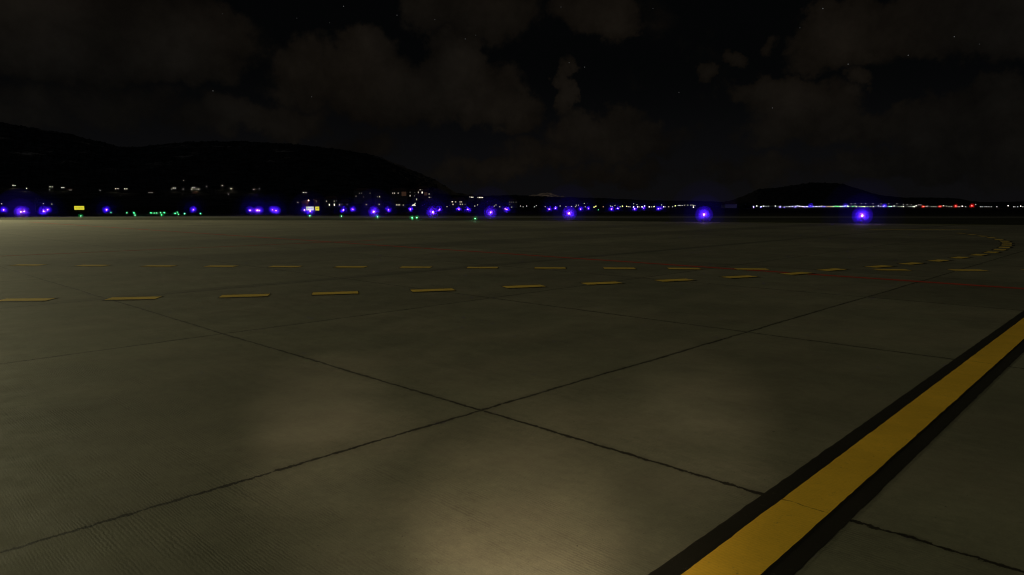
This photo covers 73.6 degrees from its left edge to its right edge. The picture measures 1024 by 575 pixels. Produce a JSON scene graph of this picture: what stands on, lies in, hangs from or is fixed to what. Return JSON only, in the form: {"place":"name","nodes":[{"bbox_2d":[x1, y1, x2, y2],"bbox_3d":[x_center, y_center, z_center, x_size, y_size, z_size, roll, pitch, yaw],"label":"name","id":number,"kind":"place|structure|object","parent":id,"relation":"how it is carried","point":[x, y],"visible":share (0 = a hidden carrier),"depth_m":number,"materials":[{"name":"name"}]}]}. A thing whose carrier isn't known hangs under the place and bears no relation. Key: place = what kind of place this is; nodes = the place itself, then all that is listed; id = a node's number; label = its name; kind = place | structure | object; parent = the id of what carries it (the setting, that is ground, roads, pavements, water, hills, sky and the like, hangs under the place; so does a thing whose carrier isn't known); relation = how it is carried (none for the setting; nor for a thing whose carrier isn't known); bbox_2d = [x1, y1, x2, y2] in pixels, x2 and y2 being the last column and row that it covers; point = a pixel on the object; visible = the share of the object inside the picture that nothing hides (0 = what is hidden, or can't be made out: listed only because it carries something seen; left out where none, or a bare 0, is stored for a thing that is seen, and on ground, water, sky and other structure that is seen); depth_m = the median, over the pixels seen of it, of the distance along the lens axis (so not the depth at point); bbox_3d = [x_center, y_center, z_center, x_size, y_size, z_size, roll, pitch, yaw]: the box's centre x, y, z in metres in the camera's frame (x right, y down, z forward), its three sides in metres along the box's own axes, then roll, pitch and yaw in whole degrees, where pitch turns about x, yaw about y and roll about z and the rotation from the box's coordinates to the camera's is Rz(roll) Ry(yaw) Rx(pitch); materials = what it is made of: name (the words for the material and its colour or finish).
{"place":"outdoors","nodes":[
{"label":"outdoors","id":0,"kind":"place"},
{"bbox_2d":[313,198,322,207],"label":"town building","id":1,"kind":"structure","parent":0,"point":[318,202],"depth_m":826.10,"materials":[{"name":"tile"}]},
{"bbox_2d":[324,196,339,207],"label":"town building","id":2,"kind":"structure","parent":0,"point":[331,201],"depth_m":794.10,"materials":[{"name":"tile"}]},
{"bbox_2d":[338,199,351,207],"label":"town building","id":3,"kind":"structure","parent":0,"point":[344,203],"depth_m":794.46,"materials":[{"name":"tile"}]},
{"bbox_2d":[364,202,370,207],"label":"town building","id":4,"kind":"structure","parent":0,"point":[367,204],"depth_m":804.53,"materials":[{"name":"tile"}]},
{"bbox_2d":[376,201,383,207],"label":"town building","id":5,"kind":"structure","parent":0,"point":[380,204],"depth_m":806.38,"materials":[{"name":"tile"}]},
{"bbox_2d":[395,201,402,207],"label":"town building","id":6,"kind":"structure","parent":0,"point":[398,204],"depth_m":809.24,"materials":[{"name":"tile"}]},
{"bbox_2d":[0,220,1023,574],"bbox_3d":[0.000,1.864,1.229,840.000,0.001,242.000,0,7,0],"label":"apron","id":7,"kind":"object","parent":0,"point":[638,420],"visible":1,"depth_m":7.42,"materials":[{"name":"concrete"}]},
{"bbox_2d":[0,298,55,301],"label":"edge dash border","id":8,"kind":"object","parent":7,"relation":"on","point":[22,301],"visible":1,"depth_m":14.37,"materials":[{"name":"black paint"}]},
{"bbox_2d":[0,298,53,300],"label":"edge dash","id":9,"kind":"object","parent":8,"relation":"on","point":[27,299],"visible":1,"depth_m":14.65,"materials":[{"name":"yellow paint"}]},
{"bbox_2d":[102,296,162,300],"bbox_3d":[-8.217,0.235,14.863,1.051,0.001,0.629,-1,7,-9],"label":"edge dash border","id":10,"kind":"object","parent":7,"relation":"on","point":[135,299],"visible":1,"depth_m":14.68,"materials":[{"name":"black paint"}]},
{"bbox_2d":[105,296,161,299],"bbox_3d":[-8.218,0.230,14.872,1.020,0.001,0.429,-1,7,-9],"label":"edge dash","id":11,"kind":"object","parent":10,"relation":"on","point":[120,298],"visible":1,"depth_m":14.80,"materials":[{"name":"yellow paint"}]},
{"bbox_2d":[11,240,370,255],"bbox_3d":[-22.782,-0.955,24.845,0.338,0.001,43.849,6,9,44],"label":"red line","id":12,"kind":"object","parent":7,"relation":"on","point":[178,248],"visible":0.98,"depth_m":32.23,"materials":[{"name":"paint"}]},
{"bbox_2d":[218,293,270,297],"bbox_3d":[-5.966,0.184,15.290,1.050,0.001,0.628,-1,7,-12],"label":"edge dash border","id":13,"kind":"object","parent":7,"relation":"on","point":[243,297],"visible":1,"depth_m":15.16,"materials":[{"name":"black paint"}]},
{"bbox_2d":[220,294,268,296],"bbox_3d":[-5.968,0.179,15.300,1.020,0.001,0.428,-1,7,-12],"label":"edge dash","id":14,"kind":"object","parent":13,"relation":"on","point":[244,295],"visible":1,"depth_m":15.30,"materials":[{"name":"yellow paint"}]},
{"bbox_2d":[311,291,358,295],"bbox_3d":[-4.059,0.130,15.744,1.051,0.001,0.624,-2,7,-14],"label":"edge dash border","id":15,"kind":"object","parent":7,"relation":"on","point":[337,294],"visible":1,"depth_m":15.50,"materials":[{"name":"black paint"}]},
{"bbox_2d":[312,291,357,294],"bbox_3d":[-4.062,0.125,15.753,1.021,0.001,0.427,-2,7,-14],"label":"edge dash","id":16,"kind":"object","parent":15,"relation":"on","point":[346,292],"visible":1,"depth_m":15.83,"materials":[{"name":"yellow paint"}]},
{"bbox_2d":[333,266,367,267],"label":"lane dash border","id":17,"kind":"object","parent":7,"relation":"on","point":[347,267],"visible":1,"depth_m":22.30,"materials":[{"name":"black paint"}]},
{"bbox_2d":[337,266,366,267],"bbox_3d":[-5.300,-0.681,22.517,1.000,0.001,0.505,0,7,3],"label":"pavement marking","id":18,"kind":"object","parent":17,"relation":"on","point":[353,266],"visible":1,"depth_m":22.62,"materials":[{"name":"yellow paint"}]},
{"bbox_2d":[409,288,455,292],"bbox_3d":[-1.887,0.064,16.298,1.051,0.001,0.623,-2,7,-17],"label":"edge dash border","id":19,"kind":"object","parent":7,"relation":"on","point":[432,291],"visible":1,"depth_m":16.24,"materials":[{"name":"black paint"}]},
{"bbox_2d":[411,288,453,291],"bbox_3d":[-1.890,0.059,16.308,1.020,0.001,0.422,-2,7,-17],"label":"edge dash","id":20,"kind":"object","parent":19,"relation":"on","point":[444,289],"visible":1,"depth_m":16.40,"materials":[{"name":"yellow paint"}]},
{"bbox_2d":[502,284,545,288],"bbox_3d":[0.299,-0.025,17.045,1.050,0.001,0.627,-2,7,-19],"label":"edge dash border","id":21,"kind":"object","parent":7,"relation":"on","point":[523,287],"visible":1,"depth_m":16.83,"materials":[{"name":"black paint"}]},
{"bbox_2d":[503,285,543,287],"bbox_3d":[0.296,-0.030,17.054,1.020,0.001,0.427,-2,7,-19],"label":"edge dash","id":22,"kind":"object","parent":21,"relation":"on","point":[518,286],"visible":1,"depth_m":17.01,"materials":[{"name":"yellow paint"}]},
{"bbox_2d":[36,222,1023,288],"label":"red line","id":23,"kind":"object","parent":7,"relation":"on","point":[638,262],"visible":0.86,"depth_m":23.44,"materials":[{"name":"paint"}]},
{"bbox_2d":[582,281,624,284],"bbox_3d":[2.335,-0.113,17.780,1.050,0.001,0.626,-2,7,-19],"label":"edge dash border","id":24,"kind":"object","parent":7,"relation":"on","point":[602,284],"visible":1,"depth_m":17.70,"materials":[{"name":"black paint"}]},
{"bbox_2d":[583,281,620,284],"bbox_3d":[2.332,-0.118,17.789,1.020,0.001,0.426,-2,7,-19],"label":"edge dash","id":25,"kind":"object","parent":24,"relation":"on","point":[589,283],"visible":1,"depth_m":17.90,"materials":[{"name":"yellow paint"}]},
{"bbox_2d":[656,278,696,281],"bbox_3d":[4.393,-0.197,18.488,1.050,0.001,0.624,-3,7,-21],"label":"edge dash border","id":26,"kind":"object","parent":7,"relation":"on","point":[676,281],"visible":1,"depth_m":18.41,"materials":[{"name":"black paint"}]},
{"bbox_2d":[657,279,691,281],"bbox_3d":[4.389,-0.202,18.496,1.020,0.001,0.426,-3,7,-21],"label":"edge dash","id":27,"kind":"object","parent":26,"relation":"on","point":[674,280],"visible":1,"depth_m":18.38,"materials":[{"name":"yellow paint"}]},
{"bbox_2d":[720,275,754,278],"bbox_3d":[6.425,-0.300,19.354,1.052,0.001,0.627,-3,7,-25],"label":"edge dash border","id":28,"kind":"object","parent":7,"relation":"on","point":[739,275],"visible":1,"depth_m":19.18,"materials":[{"name":"black paint"}]},
{"bbox_2d":[725,275,756,277],"bbox_3d":[6.420,-0.306,19.364,1.020,0.001,0.429,-3,7,-24],"label":"edge dash","id":29,"kind":"object","parent":28,"relation":"on","point":[739,276],"visible":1,"depth_m":19.42,"materials":[{"name":"yellow paint"}]},
{"bbox_2d":[648,311,1023,574],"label":"taxiway line border","id":30,"kind":"object","parent":7,"relation":"on","point":[799,554],"visible":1,"depth_m":5.00,"materials":[{"name":"black paint"}]},
{"bbox_2d":[681,318,1023,574],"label":"line","id":31,"kind":"object","parent":30,"relation":"on","point":[760,544],"visible":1,"depth_m":4.97,"materials":[{"name":"yellow paint"}]},
{"bbox_2d":[873,269,906,270],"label":"lane dash border","id":32,"kind":"object","parent":7,"relation":"on","point":[891,270],"visible":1,"depth_m":21.26,"materials":[{"name":"black paint"}]},
{"bbox_2d":[874,269,911,270],"bbox_3d":[11.904,-0.558,21.486,1.000,0.001,0.503,0,7,3],"label":"pavement marking","id":33,"kind":"object","parent":32,"relation":"on","point":[892,269],"visible":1,"depth_m":21.55,"materials":[{"name":"yellow paint"}]},
{"bbox_2d":[871,229,939,229],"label":"stop line","id":34,"kind":"object","parent":7,"relation":"on","point":[905,229],"visible":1,"depth_m":58.10,"materials":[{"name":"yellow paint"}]},
{"label":"edge dash border","id":35,"kind":"structure","parent":7,"relation":"on","visible":0},
{"bbox_2d":[780,272,807,274],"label":"edge dash","id":36,"kind":"object","parent":35,"relation":"on","point":[793,273],"visible":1,"depth_m":20.28,"materials":[{"name":"yellow paint"}]},
{"label":"edge dash border","id":37,"kind":"structure","parent":7,"relation":"on","visible":0},
{"bbox_2d":[820,268,844,270],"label":"edge dash","id":38,"kind":"object","parent":37,"relation":"on","point":[832,269],"visible":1,"depth_m":21.55,"materials":[{"name":"yellow paint"}]},
{"label":"edge dash border","id":39,"kind":"structure","parent":7,"relation":"on","visible":0},
{"bbox_2d":[865,265,889,267],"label":"edge dash","id":40,"kind":"object","parent":39,"relation":"on","point":[878,266],"visible":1,"depth_m":22.62,"materials":[{"name":"yellow paint"}]},
{"label":"lane dash border","id":41,"kind":"structure","parent":7,"relation":"on","visible":0},
{"bbox_2d":[17,264,45,265],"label":"pavement marking","id":42,"kind":"object","parent":41,"relation":"on","point":[30,264],"visible":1,"depth_m":23.39,"materials":[{"name":"yellow paint"}]},
{"label":"lane dash border","id":43,"kind":"structure","parent":7,"relation":"on","visible":0},
{"bbox_2d":[77,265,106,265],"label":"lane dash","id":44,"kind":"object","parent":43,"relation":"on","point":[91,265],"visible":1,"depth_m":23.00,"materials":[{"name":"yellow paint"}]},
{"label":"lane dash border","id":45,"kind":"structure","parent":7,"relation":"on","visible":0},
{"bbox_2d":[146,265,175,266],"bbox_3d":[-11.788,-0.724,22.875,1.000,0.001,0.508,0,7,3],"label":"pavement marking","id":46,"kind":"object","parent":45,"relation":"on","point":[161,265],"visible":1,"depth_m":23.00,"materials":[{"name":"yellow paint"}]},
{"label":"lane dash border","id":47,"kind":"structure","parent":7,"relation":"on","visible":0},
{"bbox_2d":[204,265,233,266],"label":"pavement marking","id":48,"kind":"object","parent":47,"relation":"on","point":[218,266],"visible":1,"depth_m":22.62,"materials":[{"name":"yellow paint"}]},
{"label":"lane dash border","id":49,"kind":"structure","parent":7,"relation":"on","visible":0},
{"bbox_2d":[270,266,299,266],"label":"lane dash","id":50,"kind":"object","parent":49,"relation":"on","point":[284,266],"visible":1,"depth_m":22.62,"materials":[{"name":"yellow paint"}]},
{"label":"lane dash border","id":51,"kind":"structure","parent":7,"relation":"on","visible":0},
{"bbox_2d":[400,266,430,267],"bbox_3d":[-3.140,-0.666,22.388,1.000,0.001,0.507,0,7,3],"label":"pavement marking","id":52,"kind":"object","parent":51,"relation":"on","point":[415,267],"visible":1,"depth_m":22.25,"materials":[{"name":"yellow paint"}]},
{"label":"lane dash border","id":53,"kind":"structure","parent":7,"relation":"on","visible":0},
{"bbox_2d":[467,267,497,267],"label":"lane dash","id":54,"kind":"object","parent":53,"relation":"on","point":[482,267],"visible":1,"depth_m":22.25,"materials":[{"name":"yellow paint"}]},
{"label":"lane dash border","id":55,"kind":"structure","parent":7,"relation":"on","visible":0},
{"bbox_2d":[535,267,565,268],"bbox_3d":[1.230,-0.635,22.129,1.000,0.001,0.508,0,7,3],"label":"pavement marking","id":56,"kind":"object","parent":55,"relation":"on","point":[551,267],"visible":1,"depth_m":22.25,"materials":[{"name":"yellow paint"}]},
{"label":"lane dash border","id":57,"kind":"structure","parent":7,"relation":"on","visible":0},
{"bbox_2d":[603,267,634,268],"bbox_3d":[3.450,-0.621,22.011,1.000,0.001,0.506,0,7,3],"label":"pavement marking","id":58,"kind":"object","parent":57,"relation":"on","point":[616,268],"visible":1,"depth_m":21.90,"materials":[{"name":"yellow paint"}]},
{"label":"lane dash border","id":59,"kind":"structure","parent":7,"relation":"on","visible":0},
{"bbox_2d":[668,268,699,268],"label":"lane dash","id":60,"kind":"object","parent":59,"relation":"on","point":[683,268],"visible":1,"depth_m":21.90,"materials":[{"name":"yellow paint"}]},
{"label":"lane dash border","id":61,"kind":"structure","parent":7,"relation":"on","visible":0},
{"bbox_2d":[734,268,768,269],"bbox_3d":[7.600,-0.589,21.742,1.000,0.001,0.505,0,7,3],"label":"pavement marking","id":62,"kind":"object","parent":61,"relation":"on","point":[751,268],"visible":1,"depth_m":21.72,"materials":[{"name":"yellow paint"}]},
{"label":"lane dash border","id":63,"kind":"structure","parent":7,"relation":"on","visible":0},
{"bbox_2d":[948,269,986,270],"bbox_3d":[14.220,-0.544,21.367,1.000,0.001,0.505,0,7,3],"label":"pavement marking","id":64,"kind":"object","parent":63,"relation":"on","point":[967,269],"visible":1,"depth_m":21.39,"materials":[{"name":"yellow paint"}]},
{"bbox_2d":[0,122,1023,206],"bbox_3d":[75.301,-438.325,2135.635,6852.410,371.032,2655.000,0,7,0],"label":"hills","id":65,"kind":"structure","parent":0,"point":[44,166],"depth_m":1610.14,"materials":[{"name":"black"}]},
{"bbox_2d":[353,188,372,203],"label":"town building","id":66,"kind":"structure","parent":65,"relation":"on","point":[362,195],"depth_m":951.89,"materials":[{"name":"tile"}]},
{"bbox_2d":[468,194,473,201],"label":"town building","id":67,"kind":"structure","parent":65,"relation":"on","point":[471,197],"depth_m":1190.27,"materials":[{"name":"tile"}]},
{"bbox_2d":[477,195,483,200],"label":"town building","id":68,"kind":"structure","parent":65,"relation":"on","point":[480,197],"depth_m":1190.06,"materials":[{"name":"tile"}]},
{"bbox_2d":[0,207,1023,224],"bbox_3d":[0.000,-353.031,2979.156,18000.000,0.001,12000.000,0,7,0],"label":"ground","id":69,"kind":"structure","parent":0,"point":[529,211],"depth_m":180.97,"materials":[{"name":"black plant"}]},
{"bbox_2d":[74,206,84,209],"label":"taxiway sign","id":70,"kind":"object","parent":69,"relation":"on","point":[79,207],"visible":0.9,"depth_m":253.31,"materials":[{"name":"metal"}]},
{"bbox_2d":[301,200,309,207],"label":"town building","id":71,"kind":"structure","parent":69,"relation":"on","point":[305,203],"depth_m":822.13,"materials":[{"name":"tile"}]},
{"bbox_2d":[306,207,318,210],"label":"taxiway sign","id":72,"kind":"object","parent":69,"relation":"on","point":[312,208],"visible":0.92,"depth_m":253.31,"materials":[{"name":"metal"}]},
{"bbox_2d":[374,192,382,204],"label":"town building","id":73,"kind":"structure","parent":69,"relation":"on","point":[378,196],"depth_m":922.61,"materials":[{"name":"tile"}]},
{"bbox_2d":[390,188,408,204],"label":"town building","id":74,"kind":"structure","parent":69,"relation":"on","point":[398,194],"depth_m":941.97,"materials":[{"name":"tile"}]},
{"bbox_2d":[408,189,416,204],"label":"town building","id":75,"kind":"structure","parent":69,"relation":"on","point":[412,194],"depth_m":951.89,"materials":[{"name":"tile"}]},
{"bbox_2d":[417,186,428,201],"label":"town building","id":76,"kind":"structure","parent":69,"relation":"on","point":[422,192],"depth_m":976.26,"materials":[{"name":"tile"}]},
{"bbox_2d":[428,191,433,200],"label":"town building","id":77,"kind":"structure","parent":69,"relation":"on","point":[430,195],"depth_m":932.05,"materials":[{"name":"tile"}]},
{"bbox_2d":[450,197,466,207],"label":"town building","id":78,"kind":"structure","parent":69,"relation":"on","point":[458,202],"depth_m":749.65,"materials":[{"name":"tile"}]},
{"bbox_2d":[508,199,517,207],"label":"town building","id":79,"kind":"structure","parent":69,"relation":"on","point":[512,203],"depth_m":746.67,"materials":[{"name":"tile"}]},
{"bbox_2d":[413,200,751,207],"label":"treeline","id":80,"kind":"object","parent":69,"relation":"on","point":[504,204],"visible":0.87,"depth_m":761.71,"materials":[{"name":"black plant"}]},
{"bbox_2d":[721,201,736,207],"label":"town building","id":81,"kind":"structure","parent":69,"relation":"on","point":[728,204],"depth_m":636.02,"materials":[{"name":"metal"}]},
{"bbox_2d":[0,216,1023,217],"bbox_3d":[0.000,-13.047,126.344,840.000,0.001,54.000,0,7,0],"label":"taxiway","id":82,"kind":"structure","parent":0,"point":[512,216],"depth_m":129.60,"materials":[{"name":"grey asphalt"}]},
{"bbox_2d":[0,0,1023,201],"label":"sky","id":83,"kind":"structure","parent":0,"point":[664,100],"materials":[{"name":"black"}]},
{"bbox_2d":[530,193,563,196],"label":"rocky hill","id":84,"kind":"structure","parent":0,"point":[547,194],"depth_m":4686.94,"materials":[{"name":"stone"}]}
]}

